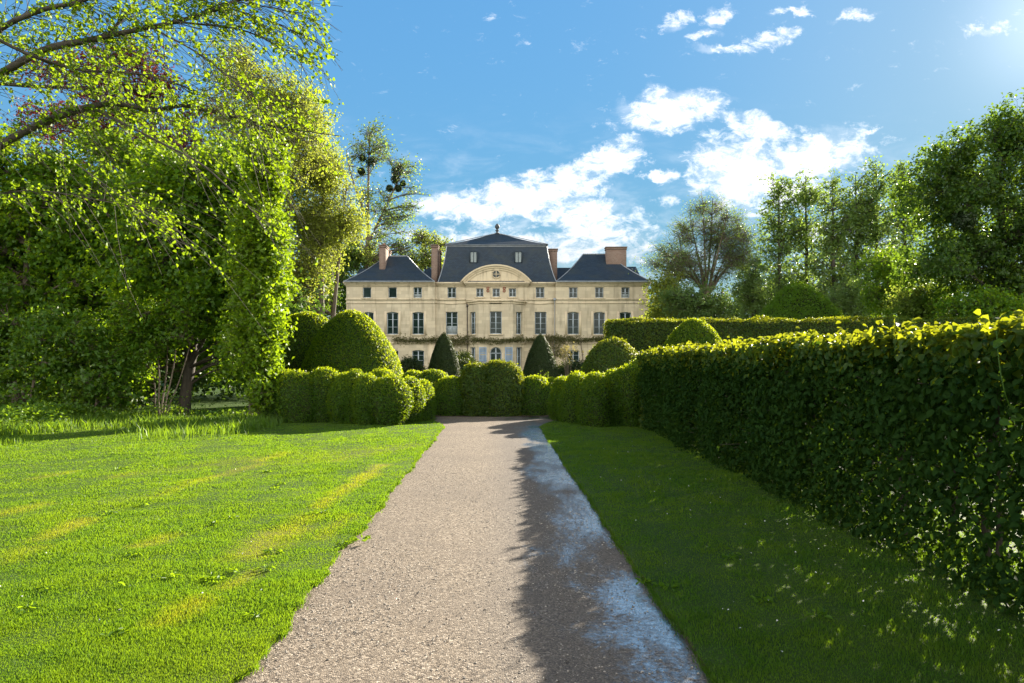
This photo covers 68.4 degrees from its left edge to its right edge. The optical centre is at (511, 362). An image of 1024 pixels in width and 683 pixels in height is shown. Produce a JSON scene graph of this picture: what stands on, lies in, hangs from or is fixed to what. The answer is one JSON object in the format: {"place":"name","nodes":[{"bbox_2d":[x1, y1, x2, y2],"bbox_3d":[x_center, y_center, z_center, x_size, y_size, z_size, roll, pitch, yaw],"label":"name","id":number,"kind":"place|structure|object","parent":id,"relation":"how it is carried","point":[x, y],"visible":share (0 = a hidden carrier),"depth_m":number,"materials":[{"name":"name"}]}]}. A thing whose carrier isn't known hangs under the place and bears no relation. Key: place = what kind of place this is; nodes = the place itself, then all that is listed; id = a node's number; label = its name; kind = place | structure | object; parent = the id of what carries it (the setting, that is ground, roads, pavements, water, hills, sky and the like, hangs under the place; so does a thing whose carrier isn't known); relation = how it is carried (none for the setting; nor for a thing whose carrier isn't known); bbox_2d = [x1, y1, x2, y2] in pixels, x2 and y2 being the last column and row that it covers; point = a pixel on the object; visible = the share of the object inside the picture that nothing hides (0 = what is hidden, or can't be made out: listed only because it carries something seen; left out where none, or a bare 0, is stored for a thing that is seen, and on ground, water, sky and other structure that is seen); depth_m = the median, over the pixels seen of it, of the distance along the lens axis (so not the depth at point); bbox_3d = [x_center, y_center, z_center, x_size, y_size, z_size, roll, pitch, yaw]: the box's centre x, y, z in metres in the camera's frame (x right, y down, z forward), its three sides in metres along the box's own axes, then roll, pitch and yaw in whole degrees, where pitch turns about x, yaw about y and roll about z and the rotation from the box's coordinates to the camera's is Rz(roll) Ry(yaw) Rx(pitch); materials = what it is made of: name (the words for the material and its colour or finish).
{"place":"outdoors","nodes":[
{"label":"outdoors","id":0,"kind":"place"},
{"bbox_2d":[0,418,444,682],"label":"lawn","id":1,"kind":"structure","parent":0,"point":[252,467],"depth_m":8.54,"materials":[{"name":"plant"}]},
{"bbox_2d":[0,408,186,447],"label":"tall grass","id":2,"kind":"structure","parent":1,"relation":"on","point":[47,427],"depth_m":18.02,"materials":[{"name":"green plant"}]},
{"bbox_2d":[0,0,346,339],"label":"linden tree","id":3,"kind":"object","parent":1,"relation":"on","point":[225,9],"visible":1,"depth_m":8.57,"materials":[{"name":"green plant"}]},
{"bbox_2d":[74,409,291,440],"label":"tall grass","id":4,"kind":"structure","parent":1,"relation":"on","point":[179,424],"depth_m":18.66,"materials":[{"name":"green plant"}]},
{"bbox_2d":[350,371,379,424],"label":"box shrub","id":5,"kind":"object","parent":1,"relation":"on","point":[363,389],"visible":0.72,"depth_m":19.88,"materials":[{"name":"green plant"}]},
{"bbox_2d":[367,373,414,425],"bbox_3d":[-3.296,1.005,20.296,1.386,1.449,1.622,0,0,0],"label":"box shrub","id":6,"kind":"object","parent":1,"relation":"on","point":[392,401],"visible":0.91,"depth_m":19.77,"materials":[{"name":"green plant"}]},
{"bbox_2d":[402,375,427,422],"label":"box shrub","id":7,"kind":"object","parent":1,"relation":"on","point":[419,395],"visible":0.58,"depth_m":20.66,"materials":[{"name":"green plant"}]},
{"bbox_2d":[15,466,833,637],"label":"weeds","id":8,"kind":"object","parent":1,"relation":"on","point":[267,551],"visible":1,"depth_m":5.68,"materials":[{"name":"green plant"}]},
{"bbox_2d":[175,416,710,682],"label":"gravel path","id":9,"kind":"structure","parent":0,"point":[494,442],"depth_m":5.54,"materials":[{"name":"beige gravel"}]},
{"bbox_2d":[343,368,364,423],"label":"box shrub","id":10,"kind":"object","parent":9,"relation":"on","point":[354,373],"visible":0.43,"depth_m":20.23,"materials":[{"name":"green plant"}]},
{"bbox_2d":[370,367,394,377],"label":"box shrub","id":11,"kind":"object","parent":9,"relation":"on","point":[379,373],"visible":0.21,"depth_m":21.94,"materials":[{"name":"green plant"}]},
{"bbox_2d":[246,410,549,416],"bbox_3d":[-0.500,1.679,24.896,17.000,0.018,3.208,0,0,0],"label":"planting bed","id":12,"kind":"object","parent":9,"relation":"on","point":[463,415],"visible":0.08,"depth_m":23.36,"materials":[{"name":"brown soil"}]},
{"bbox_2d":[402,369,421,377],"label":"clipped bush","id":13,"kind":"object","parent":12,"relation":"on","point":[415,373],"visible":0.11,"depth_m":25.01,"materials":[{"name":"green plant"}]},
{"bbox_2d":[417,368,447,387],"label":"clipped bush","id":14,"kind":"object","parent":12,"relation":"on","point":[433,375],"visible":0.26,"depth_m":24.47,"materials":[{"name":"green plant"}]},
{"bbox_2d":[432,375,464,415],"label":"clipped bush","id":15,"kind":"object","parent":12,"relation":"on","point":[449,398],"visible":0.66,"depth_m":23.63,"materials":[{"name":"green plant"}]},
{"bbox_2d":[457,361,487,416],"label":"clipped bush","id":16,"kind":"object","parent":12,"relation":"on","point":[473,382],"visible":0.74,"depth_m":23.44,"materials":[{"name":"green plant"}]},
{"bbox_2d":[482,359,525,416],"bbox_3d":[-0.333,0.815,23.905,1.588,1.854,1.446,0,0,0],"label":"clipped bush","id":17,"kind":"object","parent":12,"relation":"on","point":[505,385],"visible":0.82,"depth_m":23.39,"materials":[{"name":"green plant"}]},
{"bbox_2d":[520,374,551,415],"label":"clipped bush","id":18,"kind":"object","parent":12,"relation":"on","point":[537,391],"visible":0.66,"depth_m":23.71,"materials":[{"name":"green plant"}]},
{"bbox_2d":[420,378,436,420],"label":"box shrub","id":19,"kind":"object","parent":9,"relation":"on","point":[430,409],"visible":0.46,"depth_m":21.52,"materials":[{"name":"green plant"}]},
{"bbox_2d":[547,375,566,420],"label":"box shrub","id":20,"kind":"object","parent":9,"relation":"on","point":[555,390],"visible":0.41,"depth_m":21.69,"materials":[{"name":"green plant"}]},
{"bbox_2d":[556,369,585,423],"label":"box shrub","id":21,"kind":"object","parent":9,"relation":"on","point":[566,400],"visible":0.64,"depth_m":20.56,"materials":[{"name":"green plant"}]},
{"bbox_2d":[605,368,624,425],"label":"box shrub","id":22,"kind":"object","parent":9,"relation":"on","point":[613,381],"visible":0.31,"depth_m":19.60,"materials":[{"name":"green plant"}]},
{"bbox_2d":[0,371,1022,428],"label":"ground","id":23,"kind":"structure","parent":0,"point":[208,400],"depth_m":31.89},
{"bbox_2d":[0,272,112,411],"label":"understorey shrub","id":24,"kind":"object","parent":23,"relation":"on","point":[23,348],"visible":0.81,"depth_m":22.43,"materials":[{"name":"green plant"}]},
{"bbox_2d":[0,123,162,406],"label":"field maple","id":25,"kind":"object","parent":23,"relation":"on","point":[43,266],"visible":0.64,"depth_m":25.31,"materials":[{"name":"green plant"}]},
{"bbox_2d":[44,312,152,412],"bbox_3d":[-12.464,0.134,22.722,2.848,3.247,2.341,0,0,-31],"label":"elder shrub","id":26,"kind":"object","parent":23,"relation":"on","point":[90,347],"visible":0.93,"depth_m":22.28,"materials":[{"name":"green plant"}]},
{"bbox_2d":[3,33,218,397],"bbox_3d":[-18.976,-7.132,36.194,10.651,17.796,6.167,0,0,0],"label":"copper beech","id":27,"kind":"object","parent":23,"relation":"on","point":[135,93],"visible":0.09,"depth_m":35.68,"materials":[{"name":"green plant"}]},
{"bbox_2d":[0,389,259,434],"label":"undergrowth","id":28,"kind":"object","parent":23,"relation":"on","point":[40,412],"visible":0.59,"depth_m":21.34,"materials":[{"name":"green plant"}]},
{"bbox_2d":[16,119,246,405],"bbox_3d":[-14.313,-3.716,29.011,11.402,11.012,4.316,0,0,0],"label":"ash tree","id":29,"kind":"object","parent":23,"relation":"on","point":[121,154],"visible":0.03,"depth_m":28.49,"materials":[{"name":"green plant"}]},
{"bbox_2d":[85,284,209,414],"bbox_3d":[-11.116,-0.324,23.257,3.601,4.162,2.472,0,0,0],"label":"hazel shrub","id":30,"kind":"object","parent":23,"relation":"on","point":[144,338],"visible":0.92,"depth_m":22.91,"materials":[{"name":"green plant"}]},
{"bbox_2d":[0,151,329,400],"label":"woodland","id":31,"kind":"object","parent":23,"relation":"on","point":[202,381],"visible":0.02,"depth_m":35.13,"materials":[{"name":"green plant"}]},
{"bbox_2d":[68,136,307,414],"bbox_3d":[-10.305,-2.738,24.237,6.999,9.100,4.786,0,0,0],"label":"maple tree","id":32,"kind":"object","parent":23,"relation":"on","point":[202,283],"visible":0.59,"depth_m":23.28,"materials":[{"name":"green plant"}]},
{"bbox_2d":[202,129,303,416],"bbox_3d":[-6.980,-2.430,20.954,2.699,8.375,2.490,0,0,36],"label":"hornbeam tree","id":33,"kind":"object","parent":23,"relation":"on","point":[253,346],"visible":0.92,"depth_m":20.60,"materials":[{"name":"green plant"}]},
{"bbox_2d":[188,24,343,246],"bbox_3d":[-13.450,-8.208,41.322,8.860,19.960,6.848,0,0,0],"label":"willow tree","id":34,"kind":"object","parent":23,"relation":"on","point":[247,68],"visible":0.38,"depth_m":40.39,"materials":[{"name":"green plant"}]},
{"bbox_2d":[259,368,290,421],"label":"box shrub","id":35,"kind":"object","parent":23,"relation":"on","point":[273,412],"visible":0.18,"depth_m":20.86,"materials":[{"name":"green plant"}]},
{"bbox_2d":[274,369,315,422],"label":"box shrub","id":36,"kind":"object","parent":23,"relation":"on","point":[294,390],"visible":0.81,"depth_m":20.49,"materials":[{"name":"green plant"}]},
{"bbox_2d":[277,311,328,370],"bbox_3d":[-7.985,-0.132,29.514,3.629,3.759,3.728,0,0,0],"label":"dome topiary","id":37,"kind":"object","parent":23,"relation":"on","point":[309,325],"visible":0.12,"depth_m":28.36,"materials":[{"name":"green plant"}]},
{"bbox_2d":[302,264,343,315],"bbox_3d":[-14.021,-2.823,50.018,5.645,9.154,5.808,0,0,0],"label":"evergreen tree","id":38,"kind":"object","parent":23,"relation":"on","point":[329,303],"visible":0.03,"depth_m":50.02,"materials":[{"name":"green plant"}]},
{"bbox_2d":[308,366,338,422],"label":"box shrub","id":39,"kind":"object","parent":23,"relation":"on","point":[323,377],"visible":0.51,"depth_m":20.66,"materials":[{"name":"green plant"}]},
{"bbox_2d":[284,133,380,318],"bbox_3d":[-11.379,-5.807,43.910,7.087,15.350,5.832,0,0,0],"label":"willow tree","id":40,"kind":"object","parent":23,"relation":"on","point":[329,226],"visible":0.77,"depth_m":43.21,"materials":[{"name":"green plant"}]},
{"bbox_2d":[303,241,366,318],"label":"pale tree","id":41,"kind":"object","parent":23,"relation":"on","point":[351,267],"visible":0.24,"depth_m":96.43,"materials":[{"name":"green plant"}]},
{"bbox_2d":[325,371,350,423],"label":"box shrub","id":42,"kind":"object","parent":23,"relation":"on","point":[336,404],"visible":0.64,"depth_m":20.31,"materials":[{"name":"green plant"}]},
{"bbox_2d":[300,309,403,376],"bbox_3d":[-5.772,-0.084,27.000,4.090,3.662,4.107,0,0,0],"label":"dome topiary","id":43,"kind":"object","parent":23,"relation":"on","point":[345,341],"visible":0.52,"depth_m":26.00,"materials":[{"name":"green plant"}]},
{"bbox_2d":[342,232,399,274],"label":"pale tree","id":44,"kind":"object","parent":23,"relation":"on","point":[364,257],"visible":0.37,"depth_m":98.75,"materials":[{"name":"green plant"}]},
{"bbox_2d":[338,112,431,268],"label":"poplar tree","id":45,"kind":"object","parent":23,"relation":"on","point":[400,245],"visible":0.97,"depth_m":98.62,"materials":[{"name":"green plant"}]},
{"bbox_2d":[400,356,427,372],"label":"shrub","id":46,"kind":"object","parent":23,"relation":"on","point":[408,363],"visible":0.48,"depth_m":61.41,"materials":[{"name":"green plant"}]},
{"bbox_2d":[402,222,454,271],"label":"pale tree","id":47,"kind":"object","parent":23,"relation":"on","point":[423,263],"visible":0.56,"depth_m":102.58,"materials":[{"name":"green plant"}]},
{"bbox_2d":[428,332,460,376],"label":"cone topiary","id":48,"kind":"object","parent":23,"relation":"on","point":[444,356],"visible":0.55,"depth_m":34.57,"materials":[{"name":"green plant"}]},
{"bbox_2d":[424,356,484,376],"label":"shrub","id":49,"kind":"object","parent":23,"relation":"on","point":[462,363],"visible":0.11,"depth_m":57.48,"materials":[{"name":"green plant"}]},
{"bbox_2d":[457,347,475,361],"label":"shrub","id":50,"kind":"object","parent":23,"relation":"on","point":[465,354],"visible":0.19,"depth_m":59.70,"materials":[{"name":"green plant"}]},
{"bbox_2d":[343,224,651,371],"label":"mansion","id":51,"kind":"structure","parent":23,"relation":"on","point":[496,285],"depth_m":81.18,"materials":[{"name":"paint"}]},
{"bbox_2d":[361,287,371,298],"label":"window","id":52,"kind":"structure","parent":51,"relation":"in","point":[366,290],"depth_m":81.24,"materials":[{"name":"glass"}]},
{"bbox_2d":[387,287,397,298],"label":"window","id":53,"kind":"structure","parent":51,"relation":"in","point":[392,290],"depth_m":81.24,"materials":[{"name":"glass"}]},
{"bbox_2d":[386,312,398,335],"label":"window","id":54,"kind":"structure","parent":51,"relation":"in","point":[392,317],"depth_m":81.24,"materials":[{"name":"glass"}]},
{"bbox_2d":[412,287,422,298],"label":"window","id":55,"kind":"structure","parent":51,"relation":"in","point":[417,290],"depth_m":81.22,"materials":[{"name":"paint"}]},
{"bbox_2d":[411,312,424,335],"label":"window","id":56,"kind":"structure","parent":51,"relation":"in","point":[418,317],"depth_m":81.24,"materials":[{"name":"glass"}]},
{"bbox_2d":[412,350,424,366],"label":"window","id":57,"kind":"structure","parent":51,"relation":"in","point":[419,354],"depth_m":81.24,"materials":[{"name":"glass"}]},
{"bbox_2d":[446,287,456,298],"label":"window","id":58,"kind":"structure","parent":51,"relation":"in","point":[451,290],"depth_m":81.54,"materials":[{"name":"paint"}]},
{"bbox_2d":[446,312,458,335],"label":"window","id":59,"kind":"structure","parent":51,"relation":"in","point":[451,317],"depth_m":81.54,"materials":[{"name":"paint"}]},
{"bbox_2d":[489,312,502,334],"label":"window","id":60,"kind":"structure","parent":51,"relation":"in","point":[495,317],"depth_m":79.65,"materials":[{"name":"glass"}]},
{"bbox_2d":[490,347,501,359],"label":"door","id":61,"kind":"structure","parent":51,"relation":"in","point":[495,353],"depth_m":79.65,"materials":[{"name":"paint"}]},
{"bbox_2d":[391,332,604,362],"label":"wisteria","id":62,"kind":"object","parent":51,"relation":"attached to","point":[517,339],"visible":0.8,"depth_m":80.70,"materials":[{"name":"green plant"}]},
{"bbox_2d":[516,312,523,335],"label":"window","id":63,"kind":"structure","parent":51,"relation":"in","point":[518,314],"depth_m":80.67,"materials":[{"name":"glass"}]},
{"bbox_2d":[535,287,545,298],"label":"window","id":64,"kind":"structure","parent":51,"relation":"in","point":[539,290],"depth_m":81.54,"materials":[{"name":"paint"}]},
{"bbox_2d":[534,312,547,335],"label":"window","id":65,"kind":"structure","parent":51,"relation":"in","point":[540,317],"depth_m":81.54,"materials":[{"name":"glass"}]},
{"bbox_2d":[566,312,579,335],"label":"window","id":66,"kind":"structure","parent":51,"relation":"in","point":[573,317],"depth_m":81.24,"materials":[{"name":"glass"}]},
{"bbox_2d":[568,287,578,298],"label":"window","id":67,"kind":"structure","parent":51,"relation":"in","point":[572,290],"depth_m":81.24,"materials":[{"name":"paint"}]},
{"bbox_2d":[568,350,578,363],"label":"window","id":68,"kind":"structure","parent":51,"relation":"in","point":[575,354],"depth_m":81.24,"materials":[{"name":"glass"}]},
{"bbox_2d":[593,312,604,335],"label":"window","id":69,"kind":"structure","parent":51,"relation":"in","point":[599,317],"depth_m":81.24,"materials":[{"name":"glass"}]},
{"bbox_2d":[594,287,604,298],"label":"window","id":70,"kind":"structure","parent":51,"relation":"in","point":[598,290],"depth_m":81.24,"materials":[{"name":"paint"}]},
{"bbox_2d":[620,287,630,298],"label":"window","id":71,"kind":"structure","parent":51,"relation":"in","point":[624,290],"depth_m":81.22,"materials":[{"name":"paint"}]},
{"bbox_2d":[523,333,558,377],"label":"cone topiary","id":72,"kind":"object","parent":23,"relation":"on","point":[540,356],"visible":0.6,"depth_m":34.50,"materials":[{"name":"green plant"}]},
{"bbox_2d":[557,358,584,376],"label":"shrub","id":73,"kind":"object","parent":23,"relation":"on","point":[562,371],"visible":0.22,"depth_m":59.43,"materials":[{"name":"green plant"}]},
{"bbox_2d":[558,342,583,375],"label":"young plant","id":74,"kind":"object","parent":23,"relation":"on","point":[562,352],"visible":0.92,"depth_m":43.95,"materials":[{"name":"yellow plant"}]},
{"bbox_2d":[579,335,638,374],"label":"dome topiary","id":75,"kind":"object","parent":23,"relation":"on","point":[602,356],"visible":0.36,"depth_m":26.84,"materials":[{"name":"green plant"}]},
{"bbox_2d":[636,268,693,321],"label":"bushy tree","id":76,"kind":"object","parent":23,"relation":"on","point":[656,288],"visible":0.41,"depth_m":69.57,"materials":[{"name":"green plant"}]},
{"bbox_2d":[663,317,722,347],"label":"dome topiary","id":77,"kind":"object","parent":23,"relation":"on","point":[693,330],"visible":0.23,"depth_m":35.23,"materials":[{"name":"green plant"}]},
{"bbox_2d":[628,191,766,296],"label":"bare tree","id":78,"kind":"object","parent":23,"relation":"on","point":[677,260],"visible":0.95,"depth_m":71.16,"materials":[{"name":"green plant"}]},
{"bbox_2d":[655,272,745,321],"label":"bushy tree","id":79,"kind":"object","parent":23,"relation":"on","point":[697,305],"visible":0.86,"depth_m":65.42,"materials":[{"name":"green plant"}]},
{"bbox_2d":[726,246,780,319],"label":"bushy tree","id":80,"kind":"object","parent":23,"relation":"on","point":[753,294],"visible":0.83,"depth_m":83.40,"materials":[{"name":"green plant"}]},
{"bbox_2d":[748,172,811,303],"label":"poplar tree","id":81,"kind":"object","parent":23,"relation":"on","point":[778,226],"visible":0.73,"depth_m":91.53,"materials":[{"name":"green plant"}]},
{"bbox_2d":[752,281,848,321],"bbox_3d":[23.457,-2.441,62.031,11.011,8.544,9.533,0,0,-20],"label":"mound shrub","id":82,"kind":"object","parent":23,"relation":"on","point":[797,300],"visible":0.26,"depth_m":60.23,"materials":[{"name":"green plant"}]},
{"bbox_2d":[775,164,838,289],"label":"poplar tree","id":83,"kind":"object","parent":23,"relation":"on","point":[806,193],"visible":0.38,"depth_m":93.37,"materials":[{"name":"green plant"}]},
{"bbox_2d":[602,314,1020,393],"bbox_3d":[19.584,-0.398,40.778,29.234,4.349,2.252,0,0,0],"label":"clipped hedge","id":84,"kind":"object","parent":23,"relation":"on","point":[639,334],"visible":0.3,"depth_m":40.09,"materials":[{"name":"green plant"}]},
{"bbox_2d":[649,272,991,321],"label":"woodland","id":85,"kind":"object","parent":23,"relation":"on","point":[741,305],"depth_m":98.99,"materials":[{"name":"green plant"}]},
{"bbox_2d":[798,166,869,307],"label":"poplar tree","id":86,"kind":"object","parent":23,"relation":"on","point":[830,249],"visible":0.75,"depth_m":89.30,"materials":[{"name":"green plant"}]},
{"bbox_2d":[824,272,883,321],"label":"bushy tree","id":87,"kind":"object","parent":23,"relation":"on","point":[847,303],"visible":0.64,"depth_m":79.05,"materials":[{"name":"green plant"}]},
{"bbox_2d":[817,167,892,317],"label":"poplar tree","id":88,"kind":"object","parent":23,"relation":"on","point":[867,203],"visible":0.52,"depth_m":90.97,"materials":[{"name":"green plant"}]},
{"bbox_2d":[845,155,902,317],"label":"poplar tree","id":89,"kind":"object","parent":23,"relation":"on","point":[878,187],"visible":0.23,"depth_m":93.22,"materials":[{"name":"green plant"}]},
{"bbox_2d":[849,243,920,317],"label":"bushy tree","id":90,"kind":"object","parent":23,"relation":"on","point":[883,269],"visible":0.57,"depth_m":65.67,"materials":[{"name":"green plant"}]},
{"bbox_2d":[868,159,932,288],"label":"poplar tree","id":91,"kind":"object","parent":23,"relation":"on","point":[902,240],"visible":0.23,"depth_m":89.40,"materials":[{"name":"green plant"}]},
{"bbox_2d":[874,278,953,321],"bbox_3d":[30.381,-2.542,56.029,5.828,8.668,5.818,0,0,0],"label":"bushy tree","id":92,"kind":"object","parent":23,"relation":"on","point":[910,306],"visible":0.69,"depth_m":55.26,"materials":[{"name":"green plant"}]},
{"bbox_2d":[882,87,1023,306],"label":"plane tree","id":93,"kind":"object","parent":23,"relation":"on","point":[959,186],"visible":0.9,"depth_m":48.76,"materials":[{"name":"green plant"}]},
{"bbox_2d":[922,279,1023,321],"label":"bushy tree","id":94,"kind":"object","parent":23,"relation":"on","point":[997,303],"visible":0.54,"depth_m":44.97,"materials":[{"name":"green plant"}]},
{"bbox_2d":[0,0,1023,318],"label":"sky","id":95,"kind":"structure","parent":0,"point":[577,128],"materials":[{"name":"blue"}]},
{"bbox_2d":[539,420,1023,682],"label":"lawn","id":96,"kind":"structure","parent":0,"point":[832,608],"depth_m":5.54,"materials":[{"name":"plant"}]},
{"bbox_2d":[574,369,615,426],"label":"box shrub","id":97,"kind":"object","parent":96,"relation":"on","point":[593,393],"visible":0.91,"depth_m":19.48,"materials":[{"name":"green plant"}]},
{"bbox_2d":[613,363,642,426],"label":"box shrub","id":98,"kind":"object","parent":96,"relation":"on","point":[629,391],"visible":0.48,"depth_m":19.39,"materials":[{"name":"green plant"}]},
{"bbox_2d":[636,309,1023,621],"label":"hornbeam hedge","id":99,"kind":"object","parent":96,"relation":"on","point":[728,401],"visible":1,"depth_m":6.68,"materials":[{"name":"green plant"}]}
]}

